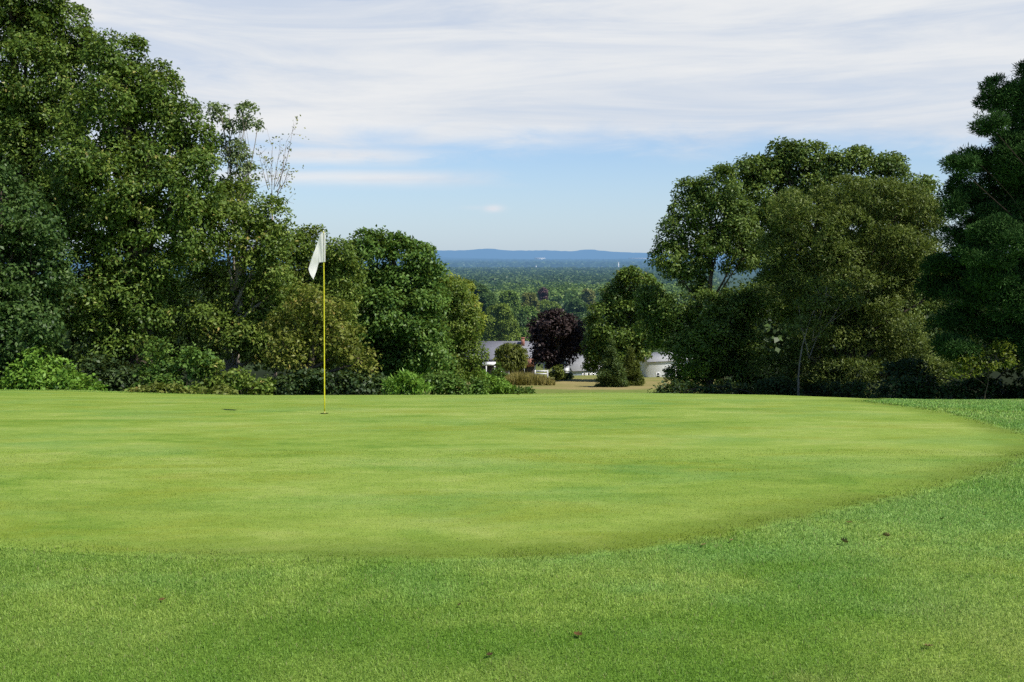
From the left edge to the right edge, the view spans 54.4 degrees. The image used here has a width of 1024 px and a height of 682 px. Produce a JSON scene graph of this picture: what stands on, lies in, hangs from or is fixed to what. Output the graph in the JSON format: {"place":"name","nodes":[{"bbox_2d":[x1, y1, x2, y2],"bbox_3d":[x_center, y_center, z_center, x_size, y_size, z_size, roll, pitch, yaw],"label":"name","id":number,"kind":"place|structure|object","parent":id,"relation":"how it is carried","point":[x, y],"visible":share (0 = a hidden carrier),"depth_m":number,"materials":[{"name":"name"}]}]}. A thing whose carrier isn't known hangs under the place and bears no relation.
{"place":"outdoors","nodes":[
{"label":"outdoors","id":0,"kind":"place"},
{"bbox_2d":[64,257,729,261],"bbox_3d":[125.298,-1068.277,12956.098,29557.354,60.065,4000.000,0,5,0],"label":"hills","id":1,"kind":"structure","parent":0,"point":[718,260],"depth_m":12732.94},
{"bbox_2d":[0,262,1023,681],"bbox_3d":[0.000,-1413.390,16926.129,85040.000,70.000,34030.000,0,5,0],"label":"ground","id":2,"kind":"structure","parent":0,"point":[582,384],"depth_m":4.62,"materials":[{"name":"green plant"}]},
{"bbox_2d":[0,160,91,387],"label":"oak tree","id":3,"kind":"object","parent":2,"relation":"on","point":[23,292],"visible":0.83,"depth_m":28.39,"materials":[{"name":"green plant"}]},
{"bbox_2d":[0,345,108,390],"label":"shrub","id":4,"kind":"object","parent":2,"relation":"on","point":[34,372],"visible":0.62,"depth_m":27.21,"materials":[{"name":"green plant"}]},
{"bbox_2d":[0,0,111,353],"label":"oak tree","id":5,"kind":"object","parent":2,"relation":"on","point":[33,32],"visible":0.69,"depth_m":33.59,"materials":[{"name":"green plant"}]},
{"bbox_2d":[78,352,146,391],"bbox_3d":[-11.861,1.171,30.137,2.482,1.663,1.780,0,5,0],"label":"shrub","id":6,"kind":"object","parent":2,"relation":"on","point":[119,378],"visible":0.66,"depth_m":29.86,"materials":[{"name":"green plant"}]},
{"bbox_2d":[27,27,231,383],"bbox_3d":[-12.278,-3.905,31.576,6.345,11.770,4.314,0,5,0],"label":"oak tree","id":7,"kind":"object","parent":2,"relation":"on","point":[140,315],"visible":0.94,"depth_m":31.04,"materials":[{"name":"green plant"}]},
{"bbox_2d":[125,336,218,391],"bbox_3d":[-9.776,0.870,28.684,2.736,2.028,1.679,0,5,0],"label":"shrub","id":8,"kind":"object","parent":2,"relation":"on","point":[158,370],"visible":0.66,"depth_m":28.48,"materials":[{"name":"green plant"}]},
{"bbox_2d":[122,380,238,394],"bbox_3d":[-8.887,1.427,26.730,3.205,0.844,1.012,0,5,0],"label":"bramble shrub","id":9,"kind":"object","parent":2,"relation":"on","point":[174,387],"visible":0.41,"depth_m":26.61,"materials":[{"name":"green plant"}]},
{"bbox_2d":[189,356,276,394],"bbox_3d":[-8.107,1.150,28.797,2.545,1.422,1.518,0,5,0],"label":"shrub","id":10,"kind":"object","parent":2,"relation":"on","point":[238,380],"visible":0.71,"depth_m":28.55,"materials":[{"name":"green plant"}]},
{"bbox_2d":[203,99,264,394],"bbox_3d":[-9.866,-3.147,35.870,2.169,10.873,1.591,0,5,0],"label":"sapling tree","id":11,"kind":"object","parent":2,"relation":"on","point":[231,154],"visible":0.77,"depth_m":35.38,"materials":[{"name":"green plant"}]},
{"bbox_2d":[171,174,306,373],"bbox_3d":[-9.179,-1.739,33.711,4.742,7.786,3.881,0,5,0],"label":"oak tree","id":12,"kind":"object","parent":2,"relation":"on","point":[239,324],"visible":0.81,"depth_m":33.08,"materials":[{"name":"green plant"}]},
{"bbox_2d":[42,260,438,377],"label":"wooded slope","id":13,"kind":"structure","parent":2,"relation":"on","point":[72,343],"depth_m":63.37,"materials":[{"name":"green plant"}]},
{"bbox_2d":[256,115,308,377],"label":"dead sapling","id":14,"kind":"object","parent":2,"relation":"on","point":[280,188],"visible":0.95,"depth_m":35.94,"materials":[{"name":"beige wood"}]},
{"bbox_2d":[261,223,368,374],"bbox_3d":[-7.552,-0.975,37.269,4.557,6.849,3.555,0,5,0],"label":"oak tree","id":15,"kind":"object","parent":2,"relation":"on","point":[335,254],"visible":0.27,"depth_m":36.47,"materials":[{"name":"green plant"}]},
{"bbox_2d":[241,366,393,394],"bbox_3d":[-5.838,1.423,30.272,4.835,1.364,1.698,0,5,0],"label":"shrub","id":16,"kind":"object","parent":2,"relation":"on","point":[300,382],"visible":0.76,"depth_m":29.99,"materials":[{"name":"green plant"}]},
{"bbox_2d":[258,279,383,391],"bbox_3d":[-5.952,0.053,30.825,3.985,3.936,2.332,0,5,0],"label":"shrub","id":17,"kind":"object","parent":2,"relation":"on","point":[312,337],"visible":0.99,"depth_m":30.46,"materials":[{"name":"green plant"}]},
{"bbox_2d":[331,224,457,394],"bbox_3d":[-4.816,-0.988,39.182,5.459,7.213,4.286,0,5,0],"label":"maple tree","id":18,"kind":"object","parent":2,"relation":"on","point":[386,290],"visible":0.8,"depth_m":38.46,"materials":[{"name":"green plant"}]},
{"bbox_2d":[380,368,434,394],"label":"sumac shrub","id":19,"kind":"object","parent":2,"relation":"on","point":[408,385],"visible":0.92,"depth_m":27.06,"materials":[{"name":"green plant"}]},
{"bbox_2d":[421,368,490,394],"bbox_3d":[-1.931,1.602,34.263,2.458,1.292,1.537,0,5,0],"label":"shrub","id":20,"kind":"object","parent":2,"relation":"on","point":[442,386],"visible":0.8,"depth_m":34.01,"materials":[{"name":"green plant"}]},
{"bbox_2d":[431,277,489,391],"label":"birch tree","id":21,"kind":"object","parent":2,"relation":"on","point":[464,338],"visible":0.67,"depth_m":43.80,"materials":[{"name":"green plant"}]},
{"bbox_2d":[439,273,487,346],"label":"birch tree","id":22,"kind":"object","parent":2,"relation":"on","point":[471,284],"visible":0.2,"depth_m":51.77,"materials":[{"name":"green plant"}]},
{"bbox_2d":[470,279,481,285],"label":"valley tree","id":23,"kind":"object","parent":2,"relation":"on","point":[475,282],"visible":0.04,"depth_m":476.43,"materials":[{"name":"green plant"}]},
{"bbox_2d":[473,284,497,317],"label":"valley tree","id":24,"kind":"object","parent":2,"relation":"on","point":[486,299],"visible":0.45,"depth_m":267.88,"materials":[{"name":"green plant"}]},
{"bbox_2d":[470,367,516,394],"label":"meadow shrub","id":25,"kind":"object","parent":2,"relation":"on","point":[500,386],"visible":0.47,"depth_m":62.05,"materials":[{"name":"green plant"}]},
{"bbox_2d":[491,361,507,378],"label":"meadow shrub","id":26,"kind":"object","parent":2,"relation":"on","point":[497,371],"visible":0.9,"depth_m":142.62,"materials":[{"name":"green plant"}]},
{"bbox_2d":[479,302,520,340],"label":"valley tree","id":27,"kind":"object","parent":2,"relation":"on","point":[494,330],"visible":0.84,"depth_m":185.66,"materials":[{"name":"green plant"}]},
{"bbox_2d":[465,337,535,373],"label":"grey roofed house","id":28,"kind":"structure","parent":2,"relation":"on","point":[491,346],"depth_m":161.80,"materials":[{"name":"grey"}]},
{"bbox_2d":[498,290,520,321],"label":"valley tree","id":29,"kind":"object","parent":2,"relation":"on","point":[511,297],"visible":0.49,"depth_m":307.53,"materials":[{"name":"green plant"}]},
{"bbox_2d":[493,341,529,372],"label":"weeping tree","id":30,"kind":"object","parent":2,"relation":"on","point":[511,357],"visible":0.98,"depth_m":146.84,"materials":[{"name":"green plant"}]},
{"bbox_2d":[0,391,1023,561],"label":"putting green","id":31,"kind":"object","parent":2,"relation":"on","point":[67,422],"visible":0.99,"depth_m":8.65,"materials":[{"name":"green plant"}]},
{"bbox_2d":[308,230,324,413],"bbox_3d":[-2.624,-0.207,13.483,0.240,2.579,0.048,-3,6,-34],"label":"flagstick","id":32,"kind":"object","parent":31,"relation":"on","point":[318,256],"visible":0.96,"depth_m":13.43,"materials":[{"name":"yellow paint"}]},
{"bbox_2d":[510,326,529,340],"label":"valley tree","id":33,"kind":"object","parent":2,"relation":"on","point":[522,332],"visible":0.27,"depth_m":189.79,"materials":[{"name":"green plant"}]},
{"bbox_2d":[513,311,531,327],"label":"valley tree","id":34,"kind":"object","parent":2,"relation":"on","point":[522,320],"visible":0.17,"depth_m":229.59,"materials":[{"name":"green plant"}]},
{"bbox_2d":[511,385,536,393],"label":"meadow shrub","id":35,"kind":"object","parent":2,"relation":"on","point":[526,390],"visible":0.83,"depth_m":60.43,"materials":[{"name":"green plant"}]},
{"bbox_2d":[519,304,538,321],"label":"valley tree","id":36,"kind":"object","parent":2,"relation":"on","point":[530,311],"visible":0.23,"depth_m":260.93,"materials":[{"name":"green plant"}]},
{"bbox_2d":[521,292,539,312],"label":"valley tree","id":37,"kind":"object","parent":2,"relation":"on","point":[529,299],"visible":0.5,"depth_m":339.10,"materials":[{"name":"green plant"}]},
{"bbox_2d":[363,266,718,276],"bbox_3d":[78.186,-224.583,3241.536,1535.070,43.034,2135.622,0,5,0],"label":"woodland","id":38,"kind":"object","parent":2,"relation":"on","point":[496,270],"visible":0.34,"depth_m":2830.86,"materials":[{"name":"green plant"}]},
{"bbox_2d":[535,370,547,376],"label":"rail fence","id":39,"kind":"object","parent":2,"relation":"on","point":[542,371],"visible":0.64,"depth_m":145.87,"materials":[{"name":"white paint"}]},
{"bbox_2d":[366,258,717,269],"bbox_3d":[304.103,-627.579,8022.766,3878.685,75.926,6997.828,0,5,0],"label":"plain woodland","id":40,"kind":"object","parent":2,"relation":"on","point":[553,263],"visible":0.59,"depth_m":5088.10,"materials":[{"name":"green plant"}]},
{"bbox_2d":[537,287,548,300],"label":"valley tree","id":41,"kind":"object","parent":2,"relation":"on","point":[542,293],"visible":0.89,"depth_m":429.07,"materials":[{"name":"purple plant"}]},
{"bbox_2d":[538,299,562,320],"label":"valley tree","id":42,"kind":"object","parent":2,"relation":"on","point":[546,304],"visible":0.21,"depth_m":398.65,"materials":[{"name":"green plant"}]},
{"bbox_2d":[526,307,586,379],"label":"copper beech","id":43,"kind":"object","parent":2,"relation":"on","point":[549,327],"visible":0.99,"depth_m":149.45,"materials":[{"name":"purple plant"}]},
{"bbox_2d":[548,364,567,380],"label":"clipped shrub","id":44,"kind":"object","parent":2,"relation":"on","point":[557,373],"visible":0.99,"depth_m":146.33,"materials":[{"name":"green plant"}]},
{"bbox_2d":[410,279,721,320],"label":"woodland","id":45,"kind":"object","parent":2,"relation":"on","point":[560,295],"visible":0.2,"depth_m":574.25,"materials":[{"name":"green plant"}]},
{"bbox_2d":[411,272,722,287],"bbox_3d":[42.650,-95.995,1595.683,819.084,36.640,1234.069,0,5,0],"label":"valley woodland","id":46,"kind":"object","parent":2,"relation":"on","point":[554,277],"visible":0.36,"depth_m":1321.80,"materials":[{"name":"green plant"}]},
{"bbox_2d":[562,372,574,379],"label":"clipped shrub","id":47,"kind":"object","parent":2,"relation":"on","point":[569,376],"visible":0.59,"depth_m":150.78,"materials":[{"name":"green plant"}]},
{"bbox_2d":[552,354,601,374],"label":"white gable house","id":48,"kind":"structure","parent":2,"relation":"on","point":[575,368],"depth_m":166.72,"materials":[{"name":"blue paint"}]},
{"bbox_2d":[565,297,590,324],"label":"valley tree","id":49,"kind":"object","parent":2,"relation":"on","point":[577,307],"visible":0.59,"depth_m":350.26,"materials":[{"name":"green plant"}]},
{"bbox_2d":[579,317,588,350],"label":"valley tree","id":50,"kind":"object","parent":2,"relation":"on","point":[583,327],"visible":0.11,"depth_m":199.52,"materials":[{"name":"green plant"}]},
{"bbox_2d":[579,288,595,310],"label":"valley tree","id":51,"kind":"object","parent":2,"relation":"on","point":[587,296],"visible":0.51,"depth_m":478.36,"materials":[{"name":"green plant"}]},
{"bbox_2d":[594,338,629,386],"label":"conifer tree","id":52,"kind":"object","parent":2,"relation":"on","point":[612,374],"visible":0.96,"depth_m":130.16,"materials":[{"name":"green plant"}]},
{"bbox_2d":[579,265,669,373],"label":"maple tree","id":53,"kind":"object","parent":2,"relation":"on","point":[619,304],"visible":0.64,"depth_m":144.75,"materials":[{"name":"green plant"}]},
{"bbox_2d":[622,346,645,385],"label":"conifer tree","id":54,"kind":"object","parent":2,"relation":"on","point":[634,374],"visible":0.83,"depth_m":134.25,"materials":[{"name":"green plant"}]},
{"bbox_2d":[633,352,688,376],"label":"white house","id":55,"kind":"structure","parent":2,"relation":"on","point":[655,365],"depth_m":160.18,"materials":[{"name":"paint"}]},
{"bbox_2d":[631,161,773,393],"bbox_3d":[8.052,-2.145,40.625,5.870,10.251,4.191,-1,5,-11],"label":"maple tree","id":56,"kind":"object","parent":2,"relation":"on","point":[715,337],"visible":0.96,"depth_m":40.44,"materials":[{"name":"green plant"}]},
{"bbox_2d":[647,374,857,397],"bbox_3d":[8.870,1.886,36.201,8.228,1.488,2.138,0,5,0],"label":"shrub","id":57,"kind":"object","parent":2,"relation":"on","point":[785,385],"visible":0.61,"depth_m":36.03,"materials":[{"name":"green plant"}]},
{"bbox_2d":[779,276,870,395],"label":"sapling tree","id":58,"kind":"object","parent":2,"relation":"on","point":[801,323],"visible":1,"depth_m":34.35,"materials":[{"name":"green plant"}]},
{"bbox_2d":[721,136,945,395],"bbox_3d":[15.863,-3.273,49.415,11.306,13.784,6.024,1,5,9],"label":"oak tree","id":59,"kind":"object","parent":2,"relation":"on","point":[757,173],"visible":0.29,"depth_m":49.01,"materials":[{"name":"green plant"}]},
{"bbox_2d":[748,173,957,397],"bbox_3d":[13.247,-1.827,37.925,8.239,9.161,4.006,0,5,0],"label":"willow tree","id":60,"kind":"object","parent":2,"relation":"on","point":[901,231],"visible":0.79,"depth_m":37.43,"materials":[{"name":"green plant"}]},
{"bbox_2d":[692,276,1023,388],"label":"wooded slope","id":61,"kind":"structure","parent":2,"relation":"on","point":[772,331],"depth_m":64.14,"materials":[{"name":"green plant"}]},
{"bbox_2d":[839,347,1023,399],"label":"shrub","id":62,"kind":"object","parent":2,"relation":"on","point":[910,384],"visible":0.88,"depth_m":30.77,"materials":[{"name":"green plant"}]},
{"bbox_2d":[913,58,1023,368],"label":"pine tree","id":63,"kind":"object","parent":2,"relation":"on","point":[983,265],"visible":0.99,"depth_m":29.28,"materials":[{"name":"green plant"}]},
{"bbox_2d":[948,337,1018,398],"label":"birch tree","id":64,"kind":"object","parent":2,"relation":"on","point":[998,352],"visible":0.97,"depth_m":29.05,"materials":[{"name":"green plant"}]},
{"bbox_2d":[0,0,1023,253],"label":"sky","id":65,"kind":"structure","parent":0,"point":[513,125],"materials":[{"name":"blue"}]},
{"bbox_2d":[503,371,555,384],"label":"tall dry grass","id":66,"kind":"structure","parent":0,"point":[521,378],"depth_m":135.40,"materials":[{"name":"plant"}]},
{"bbox_2d":[66,249,1009,258],"bbox_3d":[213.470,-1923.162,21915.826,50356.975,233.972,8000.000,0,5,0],"label":"hills","id":67,"kind":"structure","parent":0,"point":[528,254],"depth_m":19799.78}
]}

